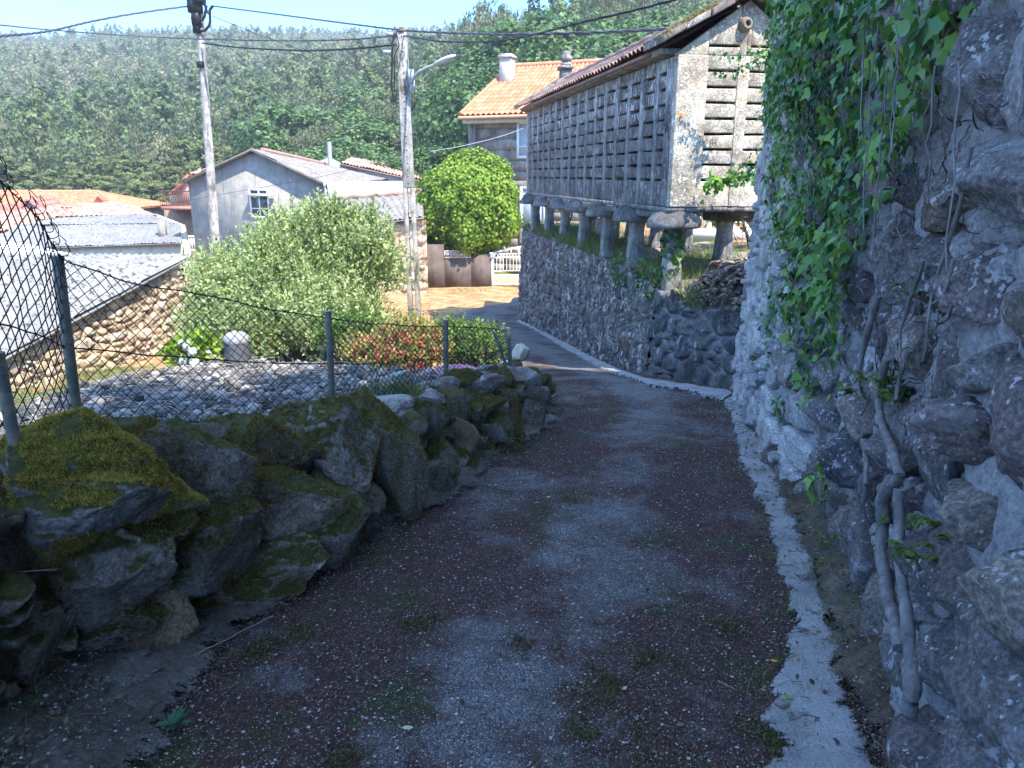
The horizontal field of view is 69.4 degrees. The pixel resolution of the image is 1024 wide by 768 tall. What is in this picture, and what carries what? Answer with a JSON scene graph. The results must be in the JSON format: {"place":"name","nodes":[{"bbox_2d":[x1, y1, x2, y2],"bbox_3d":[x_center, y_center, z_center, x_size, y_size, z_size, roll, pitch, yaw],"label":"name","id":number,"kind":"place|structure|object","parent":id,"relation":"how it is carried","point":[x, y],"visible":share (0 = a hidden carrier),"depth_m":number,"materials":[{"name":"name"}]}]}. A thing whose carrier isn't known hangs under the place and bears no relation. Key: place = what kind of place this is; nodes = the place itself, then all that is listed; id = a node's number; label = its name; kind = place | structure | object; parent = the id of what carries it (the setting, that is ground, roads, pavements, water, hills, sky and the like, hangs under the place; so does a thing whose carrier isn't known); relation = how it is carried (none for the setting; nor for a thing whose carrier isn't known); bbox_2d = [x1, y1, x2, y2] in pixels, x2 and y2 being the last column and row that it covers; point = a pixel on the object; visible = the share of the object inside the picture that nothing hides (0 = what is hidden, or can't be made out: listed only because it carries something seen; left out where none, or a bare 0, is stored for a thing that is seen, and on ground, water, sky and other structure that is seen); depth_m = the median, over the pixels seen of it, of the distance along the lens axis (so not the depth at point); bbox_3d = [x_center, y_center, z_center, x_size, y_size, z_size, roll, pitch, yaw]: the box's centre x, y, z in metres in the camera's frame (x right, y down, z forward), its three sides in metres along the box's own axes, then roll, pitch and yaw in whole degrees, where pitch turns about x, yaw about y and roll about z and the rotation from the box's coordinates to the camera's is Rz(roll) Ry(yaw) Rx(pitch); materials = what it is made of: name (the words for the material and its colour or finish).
{"place":"outdoors","nodes":[
{"label":"outdoors","id":0,"kind":"place"},
{"bbox_2d":[0,201,191,273],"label":"barn","id":1,"kind":"structure","parent":0,"point":[110,227],"depth_m":38.65,"materials":[{"name":"tile"}]},
{"bbox_2d":[0,365,436,437],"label":"garden terrace","id":2,"kind":"structure","parent":0,"point":[257,386],"depth_m":5.97,"materials":[{"name":"stone"}]},
{"bbox_2d":[223,331,250,366],"bbox_3d":[-2.713,-0.263,7.317,0.244,0.512,0.250,0,16,0],"label":"stone post","id":3,"kind":"object","parent":2,"relation":"on","point":[231,345],"visible":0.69,"depth_m":7.20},
{"bbox_2d":[0,355,495,571],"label":"plot debris","id":4,"kind":"object","parent":2,"relation":"on","point":[85,389],"visible":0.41,"depth_m":5.82,"materials":[{"name":"gravel"}]},
{"bbox_2d":[0,359,556,699],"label":"dry stone wall","id":5,"kind":"structure","parent":2,"relation":"on","point":[139,531],"depth_m":3.08,"materials":[{"name":"stone"}]},
{"bbox_2d":[0,155,512,445],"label":"chain link fence","id":6,"kind":"object","parent":5,"relation":"on","point":[9,411],"visible":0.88,"depth_m":3.40,"materials":[{"name":"metal"}]},
{"bbox_2d":[512,343,529,360],"bbox_3d":[0.094,-0.315,7.588,0.204,0.191,0.155,-15,21,-42],"label":"loose stone","id":7,"kind":"object","parent":5,"relation":"on","point":[521,351],"visible":0.91,"depth_m":7.54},
{"bbox_2d":[340,374,446,395],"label":"garden weed","id":8,"kind":"object","parent":2,"relation":"on","point":[413,392],"visible":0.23,"depth_m":5.63,"materials":[{"name":"green plant"}]},
{"bbox_2d":[11,285,488,408],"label":"garden grass","id":9,"kind":"structure","parent":0,"point":[86,377],"depth_m":13.34,"materials":[{"name":"plant"}]},
{"bbox_2d":[155,323,222,366],"bbox_3d":[-3.890,-0.148,9.101,0.692,1.215,1.068,0,16,0],"label":"hydrangea","id":10,"kind":"object","parent":9,"relation":"on","point":[174,345],"visible":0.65,"depth_m":8.76,"materials":[{"name":"green plant"}]},
{"bbox_2d":[337,309,455,373],"bbox_3d":[-1.446,-0.198,9.455,1.188,1.422,1.440,13,20,38],"label":"flowering bush","id":11,"kind":"object","parent":9,"relation":"on","point":[414,321],"visible":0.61,"depth_m":9.25,"materials":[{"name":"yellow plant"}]},
{"bbox_2d":[0,0,689,38],"label":"sky","id":12,"kind":"structure","parent":0,"point":[45,14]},
{"bbox_2d":[0,76,749,408],"bbox_3d":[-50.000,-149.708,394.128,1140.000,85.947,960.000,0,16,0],"label":"ground","id":13,"kind":"structure","parent":0,"point":[446,304],"depth_m":25.12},
{"bbox_2d":[0,156,32,189],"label":"pine tree","id":14,"kind":"object","parent":13,"relation":"on","point":[12,165],"visible":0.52,"depth_m":71.08,"materials":[{"name":"green plant"}]},
{"bbox_2d":[0,195,63,213],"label":"outbuilding","id":15,"kind":"structure","parent":13,"relation":"on","point":[50,200],"depth_m":47.28,"materials":[{"name":"tile"}]},
{"bbox_2d":[14,162,52,189],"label":"pine tree","id":16,"kind":"object","parent":13,"relation":"on","point":[23,171],"visible":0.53,"depth_m":67.25,"materials":[{"name":"green plant"}]},
{"bbox_2d":[0,241,66,254],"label":"lean to","id":17,"kind":"object","parent":13,"relation":"on","point":[13,247],"visible":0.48,"depth_m":29.69,"materials":[{"name":"white paint"}]},
{"bbox_2d":[32,168,68,189],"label":"pine tree","id":18,"kind":"object","parent":13,"relation":"on","point":[49,173],"visible":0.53,"depth_m":69.10,"materials":[{"name":"green plant"}]},
{"bbox_2d":[63,162,88,189],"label":"pine tree","id":19,"kind":"object","parent":13,"relation":"on","point":[74,169],"visible":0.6,"depth_m":72.65,"materials":[{"name":"green plant"}]},
{"bbox_2d":[0,190,170,216],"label":"farmhouse","id":20,"kind":"object","parent":13,"relation":"on","point":[67,197],"visible":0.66,"depth_m":59.23,"materials":[{"name":"orange tile"}]},
{"bbox_2d":[76,174,103,189],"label":"pine tree","id":21,"kind":"object","parent":13,"relation":"on","point":[93,184],"visible":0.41,"depth_m":65.36,"materials":[{"name":"green plant"}]},
{"bbox_2d":[0,253,192,392],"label":"stone barn","id":22,"kind":"structure","parent":13,"relation":"on","point":[160,271],"depth_m":15.65,"materials":[{"name":"stone"}]},
{"bbox_2d":[88,156,121,194],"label":"pine tree","id":23,"kind":"object","parent":13,"relation":"on","point":[99,163],"visible":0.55,"depth_m":74.57,"materials":[{"name":"green plant"}]},
{"bbox_2d":[101,151,142,195],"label":"pine tree","id":24,"kind":"object","parent":13,"relation":"on","point":[124,159],"visible":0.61,"depth_m":70.59,"materials":[{"name":"green plant"}]},
{"bbox_2d":[122,176,152,199],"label":"pine tree","id":25,"kind":"object","parent":13,"relation":"on","point":[134,184],"visible":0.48,"depth_m":63.38,"materials":[{"name":"green plant"}]},
{"bbox_2d":[117,155,164,198],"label":"pine tree","id":26,"kind":"object","parent":13,"relation":"on","point":[136,165],"visible":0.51,"depth_m":67.85,"materials":[{"name":"green plant"}]},
{"bbox_2d":[138,171,170,201],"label":"pine tree","id":27,"kind":"object","parent":13,"relation":"on","point":[152,182],"visible":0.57,"depth_m":64.26,"materials":[{"name":"green plant"}]},
{"bbox_2d":[140,142,184,195],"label":"pine tree","id":28,"kind":"object","parent":13,"relation":"on","point":[161,149],"visible":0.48,"depth_m":73.43,"materials":[{"name":"green plant"}]},
{"bbox_2d":[149,162,182,202],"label":"pine tree","id":29,"kind":"object","parent":13,"relation":"on","point":[167,174],"visible":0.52,"depth_m":65.11,"materials":[{"name":"green plant"}]},
{"bbox_2d":[159,168,205,259],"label":"house","id":30,"kind":"structure","parent":13,"relation":"on","point":[180,211],"depth_m":49.27,"materials":[{"name":"paint"}]},
{"bbox_2d":[168,134,201,178],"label":"pine tree","id":31,"kind":"object","parent":13,"relation":"on","point":[180,139],"visible":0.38,"depth_m":74.85,"materials":[{"name":"green plant"}]},
{"bbox_2d":[181,138,223,175],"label":"pine tree","id":32,"kind":"object","parent":13,"relation":"on","point":[199,152],"visible":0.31,"depth_m":72.17,"materials":[{"name":"green plant"}]},
{"bbox_2d":[186,0,220,254],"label":"utility pole","id":33,"kind":"object","parent":13,"relation":"on","point":[195,10],"visible":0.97,"depth_m":24.36,"materials":[{"name":"concrete"}]},
{"bbox_2d":[0,5,186,37],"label":"power cable","id":34,"kind":"object","parent":33,"relation":"attached to","point":[60,28],"visible":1,"depth_m":20.57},
{"bbox_2d":[202,42,394,51],"bbox_3d":[-6.227,-9.278,20.188,0.195,1.310,10.687,-14,21,-41],"label":"power cable","id":35,"kind":"object","parent":33,"relation":"attached to","point":[378,46],"visible":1,"depth_m":19.36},
{"bbox_2d":[213,5,667,35],"bbox_3d":[-3.314,-8.505,17.082,1.017,3.300,18.898,-12,20,-36],"label":"power cable","id":36,"kind":"object","parent":33,"relation":"attached to","point":[569,33],"visible":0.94,"depth_m":13.93,"materials":[{"name":"rubber"}]},
{"bbox_2d":[226,98,340,155],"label":"oak tree","id":37,"kind":"object","parent":13,"relation":"on","point":[262,123],"visible":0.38,"depth_m":64.87,"materials":[{"name":"green plant"}]},
{"bbox_2d":[156,186,419,366],"bbox_3d":[-4.365,-1.879,14.671,4.908,3.935,4.052,0,16,0],"label":"silvery bush","id":38,"kind":"object","parent":13,"relation":"on","point":[312,248],"visible":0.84,"depth_m":14.25,"materials":[{"name":"green plant"}]},
{"bbox_2d":[178,142,402,262],"bbox_3d":[-10.394,-9.587,39.967,11.328,7.085,16.385,0,16,0],"label":"farmhouse","id":39,"kind":"object","parent":13,"relation":"on","point":[251,169],"visible":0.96,"depth_m":34.69,"materials":[{"name":"concrete"}]},
{"bbox_2d":[248,189,269,217],"bbox_3d":[-11.748,-8.420,34.471,1.100,1.300,0.110,6,17,21],"label":"window","id":40,"kind":"structure","parent":39,"relation":"in","point":[256,202],"depth_m":34.45,"materials":[{"name":"white paint"}]},
{"bbox_2d":[288,117,326,150],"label":"gum tree","id":41,"kind":"object","parent":13,"relation":"on","point":[304,135],"visible":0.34,"depth_m":62.14,"materials":[{"name":"green plant"}]},
{"bbox_2d":[285,142,348,160],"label":"oak tree","id":42,"kind":"object","parent":13,"relation":"on","point":[317,154],"visible":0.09,"depth_m":54.36,"materials":[{"name":"green plant"}]},
{"bbox_2d":[301,78,346,111],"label":"gum tree","id":43,"kind":"object","parent":13,"relation":"on","point":[319,95],"visible":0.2,"depth_m":74.22,"materials":[{"name":"green plant"}]},
{"bbox_2d":[309,111,355,153],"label":"gum tree","id":44,"kind":"object","parent":13,"relation":"on","point":[327,126],"visible":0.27,"depth_m":63.99,"materials":[{"name":"green plant"}]},
{"bbox_2d":[315,84,364,120],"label":"gum tree","id":45,"kind":"object","parent":13,"relation":"on","point":[333,105],"visible":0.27,"depth_m":72.14,"materials":[{"name":"green plant"}]},
{"bbox_2d":[292,100,394,156],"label":"oak tree","id":46,"kind":"object","parent":13,"relation":"on","point":[349,112],"visible":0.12,"depth_m":66.13,"materials":[{"name":"green plant"}]},
{"bbox_2d":[300,77,389,120],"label":"oak tree","id":47,"kind":"object","parent":13,"relation":"on","point":[357,94],"visible":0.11,"depth_m":73.75,"materials":[{"name":"green plant"}]},
{"bbox_2d":[312,113,400,158],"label":"oak tree","id":48,"kind":"object","parent":13,"relation":"on","point":[373,139],"visible":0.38,"depth_m":59.85,"materials":[{"name":"green plant"}]},
{"bbox_2d":[0,0,740,193],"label":"forest","id":49,"kind":"object","parent":13,"relation":"on","point":[58,116],"visible":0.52,"depth_m":111.37,"materials":[{"name":"green plant"}]},
{"bbox_2d":[357,87,394,123],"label":"gum tree","id":50,"kind":"object","parent":13,"relation":"on","point":[368,102],"visible":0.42,"depth_m":70.40,"materials":[{"name":"green plant"}]},
{"bbox_2d":[330,188,427,293],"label":"stone shed","id":51,"kind":"structure","parent":13,"relation":"on","point":[392,199],"depth_m":26.90,"materials":[{"name":"stone"}]},
{"bbox_2d":[340,157,423,188],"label":"outbuilding","id":52,"kind":"structure","parent":13,"relation":"on","point":[388,173],"depth_m":44.78,"materials":[{"name":"tile"}]},
{"bbox_2d":[383,27,420,321],"bbox_3d":[-2.554,-4.488,17.400,0.642,7.184,0.310,0,16,0],"label":"utility pole","id":53,"kind":"object","parent":13,"relation":"on","point":[408,178],"visible":0.88,"depth_m":17.13,"materials":[{"name":"concrete"}]},
{"bbox_2d":[0,24,395,41],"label":"power cable","id":54,"kind":"object","parent":53,"relation":"attached to","point":[202,38],"visible":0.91,"depth_m":21.24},
{"bbox_2d":[408,54,457,93],"bbox_3d":[-1.750,-6.787,16.240,1.442,0.722,0.250,12,20,36],"label":"street lamp","id":55,"kind":"object","parent":53,"relation":"attached to","point":[441,61],"visible":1,"depth_m":16.23,"materials":[{"name":"grey metal"}]},
{"bbox_2d":[403,0,675,42],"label":"power cable","id":56,"kind":"object","parent":53,"relation":"attached to","point":[611,15],"visible":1,"depth_m":10.52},
{"bbox_2d":[371,148,434,170],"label":"oak tree","id":57,"kind":"object","parent":13,"relation":"on","point":[390,158],"visible":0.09,"depth_m":46.41,"materials":[{"name":"green plant"}]},
{"bbox_2d":[374,71,440,142],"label":"oak tree","id":58,"kind":"object","parent":13,"relation":"on","point":[421,91],"visible":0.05,"depth_m":71.90,"materials":[{"name":"green plant"}]},
{"bbox_2d":[308,303,512,367],"bbox_3d":[-1.310,-0.390,10.208,2.915,1.474,1.440,5,16,16],"label":"green bush","id":59,"kind":"object","parent":13,"relation":"on","point":[351,316],"visible":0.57,"depth_m":9.91,"materials":[{"name":"green plant"}]},
{"bbox_2d":[396,143,449,175],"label":"oak tree","id":60,"kind":"object","parent":13,"relation":"on","point":[420,157],"visible":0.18,"depth_m":45.07,"materials":[{"name":"green plant"}]},
{"bbox_2d":[414,134,466,177],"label":"oak tree","id":61,"kind":"object","parent":13,"relation":"on","point":[435,154],"visible":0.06,"depth_m":44.55,"materials":[{"name":"green plant"}]},
{"bbox_2d":[412,77,481,146],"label":"oak tree","id":62,"kind":"object","parent":13,"relation":"on","point":[426,124],"visible":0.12,"depth_m":51.08,"materials":[{"name":"green plant"}]},
{"bbox_2d":[413,70,497,163],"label":"oak tree","id":63,"kind":"object","parent":13,"relation":"on","point":[449,124],"visible":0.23,"depth_m":45.95,"materials":[{"name":"green plant"}]},
{"bbox_2d":[427,244,491,287],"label":"garden wall","id":64,"kind":"structure","parent":13,"relation":"on","point":[452,271],"depth_m":28.40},
{"bbox_2d":[415,146,525,261],"bbox_3d":[-1.682,-6.484,29.130,4.472,5.515,4.130,0,16,0],"label":"round tree","id":65,"kind":"object","parent":13,"relation":"on","point":[477,217],"visible":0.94,"depth_m":27.75,"materials":[{"name":"green plant"}]},
{"bbox_2d":[425,44,515,95],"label":"oak tree","id":66,"kind":"object","parent":13,"relation":"on","point":[450,72],"visible":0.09,"depth_m":54.94,"materials":[{"name":"green plant"}]},
{"bbox_2d":[433,27,510,79],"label":"oak tree","id":67,"kind":"object","parent":13,"relation":"on","point":[471,46],"visible":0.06,"depth_m":56.37,"materials":[{"name":"green plant"}]},
{"bbox_2d":[462,0,502,38],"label":"gum tree","id":68,"kind":"object","parent":13,"relation":"on","point":[477,19],"visible":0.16,"depth_m":72.90,"materials":[{"name":"green plant"}]},
{"bbox_2d":[455,47,543,100],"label":"oak tree","id":69,"kind":"object","parent":13,"relation":"on","point":[495,67],"visible":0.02,"depth_m":50.68,"materials":[{"name":"green plant"}]},
{"bbox_2d":[454,16,547,71],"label":"oak tree","id":70,"kind":"object","parent":13,"relation":"on","point":[491,37],"visible":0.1,"depth_m":55.99,"materials":[{"name":"green plant"}]},
{"bbox_2d":[489,246,520,285],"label":"garden gate","id":71,"kind":"structure","parent":13,"relation":"on","point":[493,256],"depth_m":28.77,"materials":[{"name":"metal"}]},
{"bbox_2d":[495,36,562,74],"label":"oak tree","id":72,"kind":"object","parent":13,"relation":"on","point":[539,57],"visible":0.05,"depth_m":49.91,"materials":[{"name":"green plant"}]},
{"bbox_2d":[476,1,583,69],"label":"oak tree","id":73,"kind":"object","parent":13,"relation":"on","point":[504,27],"visible":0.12,"depth_m":54.11,"materials":[{"name":"green plant"}]},
{"bbox_2d":[511,11,612,62],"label":"oak tree","id":74,"kind":"object","parent":13,"relation":"on","point":[537,38],"visible":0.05,"depth_m":51.98,"materials":[{"name":"green plant"}]},
{"bbox_2d":[458,53,715,273],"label":"stone house","id":75,"kind":"structure","parent":13,"relation":"on","point":[488,111],"depth_m":32.16,"materials":[{"name":"orange tile"}]},
{"bbox_2d":[517,122,526,157],"bbox_3d":[0.844,-10.358,31.363,1.350,1.500,0.110,6,17,21],"label":"window","id":76,"kind":"structure","parent":75,"relation":"in","point":[521,134],"depth_m":31.51,"materials":[{"name":"glass"}]},
{"bbox_2d":[520,187,544,242],"bbox_3d":[0.914,-7.341,32.188,1.200,2.400,0.110,6,17,21],"label":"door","id":77,"kind":"structure","parent":75,"relation":"in","point":[526,209],"depth_m":32.19,"materials":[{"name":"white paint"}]},
{"bbox_2d":[580,0,614,24],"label":"gum tree","id":78,"kind":"object","parent":13,"relation":"on","point":[598,6],"visible":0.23,"depth_m":66.77,"materials":[{"name":"green plant"}]},
{"bbox_2d":[563,7,644,51],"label":"oak tree","id":79,"kind":"object","parent":13,"relation":"on","point":[600,26],"visible":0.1,"depth_m":52.16,"materials":[{"name":"green plant"}]},
{"bbox_2d":[580,33,632,58],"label":"oak tree","id":80,"kind":"object","parent":13,"relation":"on","point":[604,52],"visible":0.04,"depth_m":46.03,"materials":[{"name":"green plant"}]},
{"bbox_2d":[517,228,742,388],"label":"terrace wall","id":81,"kind":"structure","parent":13,"relation":"on","point":[566,294],"depth_m":12.47,"materials":[{"name":"stone"}]},
{"bbox_2d":[583,12,691,58],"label":"oak tree","id":82,"kind":"object","parent":13,"relation":"on","point":[624,26],"visible":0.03,"depth_m":49.05,"materials":[{"name":"green plant"}]},
{"bbox_2d":[622,0,656,23],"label":"gum tree","id":83,"kind":"object","parent":13,"relation":"on","point":[642,4],"visible":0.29,"depth_m":66.74,"materials":[{"name":"green plant"}]},
{"bbox_2d":[624,4,705,45],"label":"oak tree","id":84,"kind":"object","parent":13,"relation":"on","point":[655,14],"visible":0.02,"depth_m":50.88,"materials":[{"name":"green plant"}]},
{"bbox_2d":[729,0,1023,767],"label":"stone wall","id":85,"kind":"structure","parent":13,"relation":"on","point":[961,453],"depth_m":2.26,"materials":[{"name":"stone"}]},
{"bbox_2d":[833,367,915,408],"bbox_3d":[1.513,0.022,2.917,0.379,0.131,0.615,10,18,31],"label":"wall fern","id":86,"kind":"object","parent":85,"relation":"attached to","point":[887,395],"depth_m":2.86,"materials":[{"name":"green plant"}]},
{"bbox_2d":[755,0,1008,716],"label":"ivy","id":87,"kind":"object","parent":85,"relation":"attached to","point":[901,620],"visible":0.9,"depth_m":3.75,"materials":[{"name":"green plant"}]},
{"bbox_2d":[877,513,950,570],"bbox_3d":[1.211,0.468,2.200,0.241,0.125,0.298,4,16,12],"label":"wall fern","id":88,"kind":"object","parent":85,"relation":"attached to","point":[905,551],"depth_m":2.17,"materials":[{"name":"green plant"}]},
{"bbox_2d":[91,297,889,767],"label":"road","id":89,"kind":"structure","parent":0,"point":[481,677],"depth_m":3.25,"materials":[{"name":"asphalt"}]},
{"bbox_2d":[0,392,560,767],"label":"earth verge","id":90,"kind":"structure","parent":89,"relation":"on","point":[154,691],"depth_m":2.63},
{"bbox_2d":[153,704,191,731],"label":"rosette weed","id":91,"kind":"object","parent":90,"relation":"on","point":[175,717],"visible":1,"depth_m":2.52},
{"bbox_2d":[0,439,898,767],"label":"weeds","id":92,"kind":"object","parent":90,"relation":"on","point":[580,497],"visible":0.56,"depth_m":3.03,"materials":[{"name":"green plant"}]},
{"bbox_2d":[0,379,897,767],"bbox_3d":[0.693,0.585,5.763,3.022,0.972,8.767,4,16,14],"label":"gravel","id":93,"kind":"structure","parent":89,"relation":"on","point":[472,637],"depth_m":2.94,"materials":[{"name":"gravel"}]},
{"bbox_2d":[0,387,898,767],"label":"leaf litter","id":94,"kind":"object","parent":89,"relation":"on","point":[120,697],"visible":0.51,"depth_m":2.85,"materials":[{"name":"brown plant"}]},
{"bbox_2d":[216,496,837,767],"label":"road moss","id":95,"kind":"object","parent":89,"relation":"on","point":[608,686],"visible":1,"depth_m":2.80,"materials":[{"name":"plant"}]},
{"bbox_2d":[517,319,731,401],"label":"concrete kerb","id":96,"kind":"structure","parent":89,"relation":"on","point":[721,393],"depth_m":9.56,"materials":[{"name":"concrete"}]},
{"bbox_2d":[723,395,878,767],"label":"gutter","id":97,"kind":"object","parent":89,"relation":"on","point":[827,727],"visible":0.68,"depth_m":2.82,"materials":[{"name":"concrete"}]},
{"bbox_2d":[724,380,894,767],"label":"earth bank","id":98,"kind":"structure","parent":89,"relation":"on","point":[868,649],"depth_m":3.17,"materials":[{"name":"soil"}]},
{"bbox_2d":[518,218,750,312],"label":"terrace ground","id":99,"kind":"structure","parent":0,"point":[738,245],"depth_m":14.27,"materials":[{"name":"green plant"}]},
{"bbox_2d":[514,0,774,300],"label":"stone granary","id":100,"kind":"structure","parent":99,"relation":"on","point":[636,116],"depth_m":10.93,"materials":[{"name":"stone"}]},
{"bbox_2d":[602,229,686,301],"bbox_3d":[1.982,-1.970,11.604,0.654,1.155,2.307,-3,16,-12],"label":"ivy","id":101,"kind":"object","parent":100,"relation":"attached to","point":[676,259],"visible":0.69,"depth_m":10.79,"materials":[{"name":"green plant"}]},
{"bbox_2d":[699,45,767,204],"bbox_3d":[3.056,-3.374,9.546,1.127,2.098,0.566,10,18,31],"label":"bramble","id":102,"kind":"object","parent":100,"relation":"attached to","point":[718,184],"visible":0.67,"depth_m":9.78,"materials":[{"name":"green plant"}]},
{"bbox_2d":[677,257,747,316],"bbox_3d":[2.800,-1.168,9.124,1.380,0.703,1.863,0,16,0],"label":"woodpile","id":103,"kind":"object","parent":99,"relation":"on","point":[727,277],"visible":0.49,"depth_m":9.03,"materials":[{"name":"wood"}]},
{"bbox_2d":[693,216,750,241],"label":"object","id":104,"kind":"object","parent":99,"relation":"on","point":[708,233],"visible":0.03,"depth_m":16.02,"materials":[{"name":"white paint"}]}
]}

